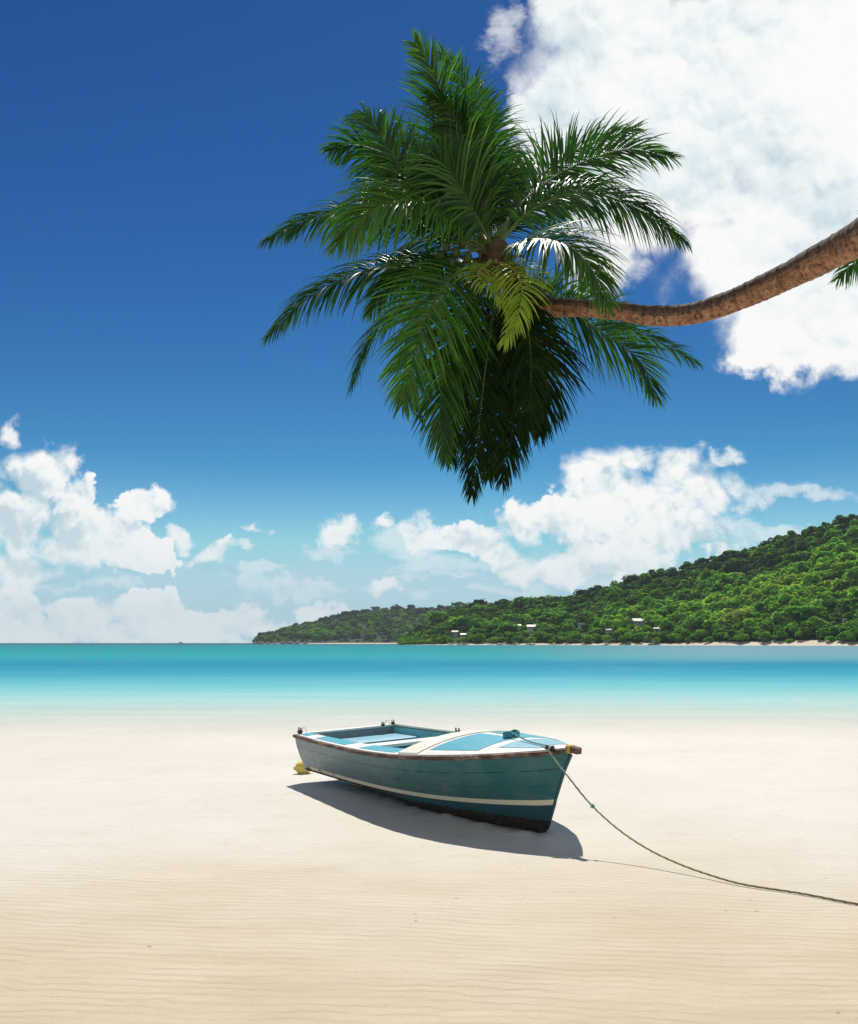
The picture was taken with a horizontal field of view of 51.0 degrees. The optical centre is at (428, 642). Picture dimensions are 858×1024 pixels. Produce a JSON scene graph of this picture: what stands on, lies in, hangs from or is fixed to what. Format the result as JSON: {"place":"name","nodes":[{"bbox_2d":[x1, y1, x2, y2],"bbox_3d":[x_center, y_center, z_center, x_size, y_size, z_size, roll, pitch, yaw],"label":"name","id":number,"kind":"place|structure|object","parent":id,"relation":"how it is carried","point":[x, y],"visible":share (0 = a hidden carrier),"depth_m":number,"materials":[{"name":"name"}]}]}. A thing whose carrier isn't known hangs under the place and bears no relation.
{"place":"outdoors","nodes":[
{"label":"outdoors","id":0,"kind":"place"},
{"bbox_2d":[252,610,450,643],"bbox_3d":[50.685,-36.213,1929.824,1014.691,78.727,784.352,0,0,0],"label":"headland","id":1,"kind":"structure","parent":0,"point":[361,639],"depth_m":1682.64,"materials":[{"name":"soil"}]},
{"bbox_2d":[257,635,266,640],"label":"tree","id":2,"kind":"object","parent":1,"relation":"on","point":[262,637],"visible":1,"depth_m":1749.97,"materials":[{"name":"green plant"}]},
{"bbox_2d":[252,604,466,643],"bbox_3d":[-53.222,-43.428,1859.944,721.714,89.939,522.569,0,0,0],"label":"forest","id":3,"kind":"object","parent":1,"relation":"on","point":[323,627],"visible":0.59,"depth_m":1847.33,"materials":[{"name":"green plant"}]},
{"bbox_2d":[0,711,857,1023],"bbox_3d":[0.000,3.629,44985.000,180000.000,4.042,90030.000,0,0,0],"label":"beach","id":4,"kind":"structure","parent":0,"point":[196,869],"depth_m":6.27,"materials":[{"name":"beige sand"}]},
{"bbox_2d":[293,761,309,773],"bbox_3d":[-1.584,1.572,11.360,0.256,0.172,0.164,0,0,-28],"label":"buoy","id":5,"kind":"object","parent":4,"relation":"on","point":[299,767],"visible":0.59,"depth_m":11.29,"materials":[{"name":"yellow plastic"}]},
{"bbox_2d":[293,720,581,832],"bbox_3d":[0.114,1.248,9.195,1.664,0.889,4.321,-3,1,-31],"label":"rowing boat","id":6,"kind":"object","parent":4,"relation":"on","point":[492,776],"visible":0.97,"depth_m":8.18,"materials":[{"name":"teal paint"}]},
{"bbox_2d":[503,729,857,904],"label":"mooring rope","id":7,"kind":"object","parent":6,"relation":"attached to","point":[510,734],"visible":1,"depth_m":6.65,"materials":[{"name":"fabric"}]},
{"bbox_2d":[256,24,857,505],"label":"palm tree","id":8,"kind":"object","parent":4,"relation":"on","point":[460,182],"visible":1,"depth_m":4.87,"materials":[{"name":"green plant"}]},
{"bbox_2d":[828,213,857,290],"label":"palm tree","id":9,"kind":"object","parent":4,"relation":"on","point":[848,270],"visible":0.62,"depth_m":7.89,"materials":[{"name":"green plant"}]},
{"bbox_2d":[0,643,857,713],"bbox_3d":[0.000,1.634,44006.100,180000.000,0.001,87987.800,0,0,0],"label":"sea","id":10,"kind":"structure","parent":0,"point":[143,678],"depth_m":41.43,"materials":[{"name":"blue liquid"}]},
{"bbox_2d":[0,0,857,642],"label":"sky","id":11,"kind":"structure","parent":0,"point":[167,475],"materials":[{"name":"blue"}]},
{"bbox_2d":[397,559,857,645],"bbox_3d":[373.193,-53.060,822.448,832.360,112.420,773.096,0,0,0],"label":"hill","id":12,"kind":"structure","parent":0,"point":[811,640],"depth_m":604.44,"materials":[{"name":"soil"}]},
{"bbox_2d":[439,635,446,640],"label":"tree","id":13,"kind":"object","parent":12,"relation":"on","point":[443,637],"visible":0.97,"depth_m":762.68,"materials":[{"name":"green plant"}]},
{"bbox_2d":[452,630,457,637],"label":"house","id":14,"kind":"structure","parent":12,"relation":"on","point":[455,633],"depth_m":816.46,"materials":[{"name":"paint"}]},
{"bbox_2d":[473,633,482,638],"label":"tree","id":15,"kind":"object","parent":12,"relation":"on","point":[477,636],"visible":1,"depth_m":741.29,"materials":[{"name":"green plant"}]},
{"bbox_2d":[478,635,485,642],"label":"tree","id":16,"kind":"object","parent":12,"relation":"on","point":[483,637],"visible":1,"depth_m":739.29,"materials":[{"name":"green plant"}]},
{"bbox_2d":[487,637,496,643],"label":"tree","id":17,"kind":"object","parent":12,"relation":"on","point":[492,639],"visible":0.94,"depth_m":729.17,"materials":[{"name":"green plant"}]},
{"bbox_2d":[496,636,504,643],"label":"tree","id":18,"kind":"object","parent":12,"relation":"on","point":[500,638],"visible":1,"depth_m":722.22,"materials":[{"name":"green plant"}]},
{"bbox_2d":[511,636,519,643],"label":"tree","id":19,"kind":"object","parent":12,"relation":"on","point":[516,638],"visible":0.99,"depth_m":713.13,"materials":[{"name":"green plant"}]},
{"bbox_2d":[527,625,535,632],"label":"house","id":20,"kind":"structure","parent":12,"relation":"on","point":[530,628],"depth_m":776.53,"materials":[{"name":"paint"}]},
{"bbox_2d":[527,637,535,641],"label":"tree","id":21,"kind":"object","parent":12,"relation":"on","point":[532,639],"visible":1,"depth_m":701.83,"materials":[{"name":"green plant"}]},
{"bbox_2d":[537,632,544,641],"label":"tree","id":22,"kind":"object","parent":12,"relation":"on","point":[540,636],"visible":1,"depth_m":708.70,"materials":[{"name":"green plant"}]},
{"bbox_2d":[578,623,584,630],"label":"house","id":23,"kind":"structure","parent":12,"relation":"on","point":[580,625],"depth_m":738.60,"materials":[{"name":"paint"}]},
{"bbox_2d":[580,637,590,643],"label":"tree","id":24,"kind":"object","parent":12,"relation":"on","point":[586,639],"visible":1,"depth_m":670.81,"materials":[{"name":"green plant"}]},
{"bbox_2d":[601,635,611,643],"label":"tree","id":25,"kind":"object","parent":12,"relation":"on","point":[606,637],"visible":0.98,"depth_m":658.78,"materials":[{"name":"green plant"}]},
{"bbox_2d":[604,628,613,634],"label":"house","id":26,"kind":"structure","parent":12,"relation":"on","point":[607,630],"depth_m":689.49,"materials":[{"name":"paint"}]},
{"bbox_2d":[612,631,621,641],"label":"tree","id":27,"kind":"object","parent":12,"relation":"on","point":[616,634],"visible":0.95,"depth_m":660.87,"materials":[{"name":"green plant"}]},
{"bbox_2d":[618,635,626,642],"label":"tree","id":28,"kind":"object","parent":12,"relation":"on","point":[621,638],"visible":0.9,"depth_m":650.89,"materials":[{"name":"green plant"}]},
{"bbox_2d":[396,514,857,644],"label":"forest","id":29,"kind":"object","parent":12,"relation":"on","point":[715,600],"visible":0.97,"depth_m":730.98,"materials":[{"name":"green plant"}]},
{"bbox_2d":[623,632,630,642],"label":"tree","id":30,"kind":"object","parent":12,"relation":"on","point":[627,635],"visible":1,"depth_m":646.76,"materials":[{"name":"green plant"}]},
{"bbox_2d":[631,618,643,626],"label":"house","id":31,"kind":"structure","parent":12,"relation":"on","point":[639,622],"depth_m":707.98,"materials":[{"name":"paint"}]},
{"bbox_2d":[633,632,643,642],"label":"tree","id":32,"kind":"object","parent":12,"relation":"on","point":[639,635],"visible":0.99,"depth_m":641.84,"materials":[{"name":"green plant"}]},
{"bbox_2d":[647,632,655,642],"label":"tree","id":33,"kind":"object","parent":12,"relation":"on","point":[650,636],"visible":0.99,"depth_m":632.76,"materials":[{"name":"green plant"}]},
{"bbox_2d":[652,627,659,633],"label":"house","id":34,"kind":"structure","parent":12,"relation":"on","point":[655,629],"depth_m":665.22,"materials":[{"name":"paint"}]},
{"bbox_2d":[653,637,660,643],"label":"tree","id":35,"kind":"object","parent":12,"relation":"on","point":[656,639],"visible":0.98,"depth_m":627.07,"materials":[{"name":"green plant"}]},
{"bbox_2d":[653,632,662,640],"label":"tree","id":36,"kind":"object","parent":12,"relation":"on","point":[657,634],"visible":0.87,"depth_m":633.71,"materials":[{"name":"green plant"}]},
{"bbox_2d":[660,630,670,641],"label":"tree","id":37,"kind":"object","parent":12,"relation":"on","point":[664,633],"visible":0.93,"depth_m":631.36,"materials":[{"name":"green plant"}]},
{"bbox_2d":[666,634,675,642],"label":"tree","id":38,"kind":"object","parent":12,"relation":"on","point":[670,637],"visible":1,"depth_m":623.79,"materials":[{"name":"green plant"}]},
{"bbox_2d":[676,633,685,638],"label":"tree","id":39,"kind":"object","parent":12,"relation":"on","point":[682,636],"visible":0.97,"depth_m":621.08,"materials":[{"name":"green plant"}]},
{"bbox_2d":[695,629,705,640],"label":"tree","id":40,"kind":"object","parent":12,"relation":"on","point":[699,631],"visible":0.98,"depth_m":609.45,"materials":[{"name":"green plant"}]},
{"bbox_2d":[703,636,713,641],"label":"tree","id":41,"kind":"object","parent":12,"relation":"on","point":[709,638],"visible":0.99,"depth_m":598.78,"materials":[{"name":"green plant"}]},
{"bbox_2d":[717,632,725,640],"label":"tree","id":42,"kind":"object","parent":12,"relation":"on","point":[722,634],"visible":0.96,"depth_m":595.31,"materials":[{"name":"green plant"}]},
{"bbox_2d":[727,629,736,639],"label":"tree","id":43,"kind":"object","parent":12,"relation":"on","point":[731,632],"visible":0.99,"depth_m":588.38,"materials":[{"name":"green plant"}]},
{"bbox_2d":[732,635,744,641],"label":"tree","id":44,"kind":"object","parent":12,"relation":"on","point":[735,638],"visible":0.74,"depth_m":581.99,"materials":[{"name":"green plant"}]},
{"bbox_2d":[737,634,749,642],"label":"tree","id":45,"kind":"object","parent":12,"relation":"on","point":[743,636],"visible":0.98,"depth_m":577.12,"materials":[{"name":"green plant"}]},
{"bbox_2d":[743,626,756,638],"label":"tree","id":46,"kind":"object","parent":12,"relation":"on","point":[746,629],"visible":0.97,"depth_m":580.89,"materials":[{"name":"green plant"}]},
{"bbox_2d":[759,631,770,641],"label":"tree","id":47,"kind":"object","parent":12,"relation":"on","point":[766,635],"visible":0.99,"depth_m":564.12,"materials":[{"name":"green plant"}]},
{"bbox_2d":[776,630,788,640],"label":"tree","id":48,"kind":"object","parent":12,"relation":"on","point":[781,634],"visible":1,"depth_m":556.61,"materials":[{"name":"green plant"}]},
{"bbox_2d":[787,530,796,534],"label":"tree","id":49,"kind":"object","parent":12,"relation":"on","point":[790,532],"visible":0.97,"depth_m":808.81,"materials":[{"name":"green plant"}]},
{"bbox_2d":[789,626,799,637],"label":"tree","id":50,"kind":"object","parent":12,"relation":"on","point":[793,629],"visible":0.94,"depth_m":555.50,"materials":[{"name":"green plant"}]},
{"bbox_2d":[795,631,803,639],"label":"tree","id":51,"kind":"object","parent":12,"relation":"on","point":[800,633],"visible":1,"depth_m":547.03,"materials":[{"name":"green plant"}]},
{"bbox_2d":[800,627,815,637],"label":"tree","id":52,"kind":"object","parent":12,"relation":"on","point":[804,629],"visible":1,"depth_m":546.34,"materials":[{"name":"green plant"}]},
{"bbox_2d":[810,625,823,630],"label":"tree","id":53,"kind":"object","parent":12,"relation":"on","point":[816,627],"visible":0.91,"depth_m":544.78,"materials":[{"name":"green plant"}]},
{"bbox_2d":[816,630,824,640],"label":"tree","id":54,"kind":"object","parent":12,"relation":"on","point":[820,634],"visible":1,"depth_m":534.00,"materials":[{"name":"green plant"}]},
{"bbox_2d":[821,522,830,526],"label":"tree","id":55,"kind":"object","parent":12,"relation":"on","point":[824,524],"visible":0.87,"depth_m":787.09,"materials":[{"name":"green plant"}]},
{"bbox_2d":[825,636,835,641],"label":"tree","id":56,"kind":"object","parent":12,"relation":"on","point":[830,638],"visible":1,"depth_m":525.77,"materials":[{"name":"green plant"}]},
{"bbox_2d":[836,631,849,641],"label":"tree","id":57,"kind":"object","parent":12,"relation":"on","point":[842,636],"visible":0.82,"depth_m":518.13,"materials":[{"name":"green plant"}]},
{"bbox_2d":[846,631,857,642],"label":"tree","id":58,"kind":"object","parent":12,"relation":"on","point":[853,636],"visible":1,"depth_m":511.36,"materials":[{"name":"green plant"}]}
]}

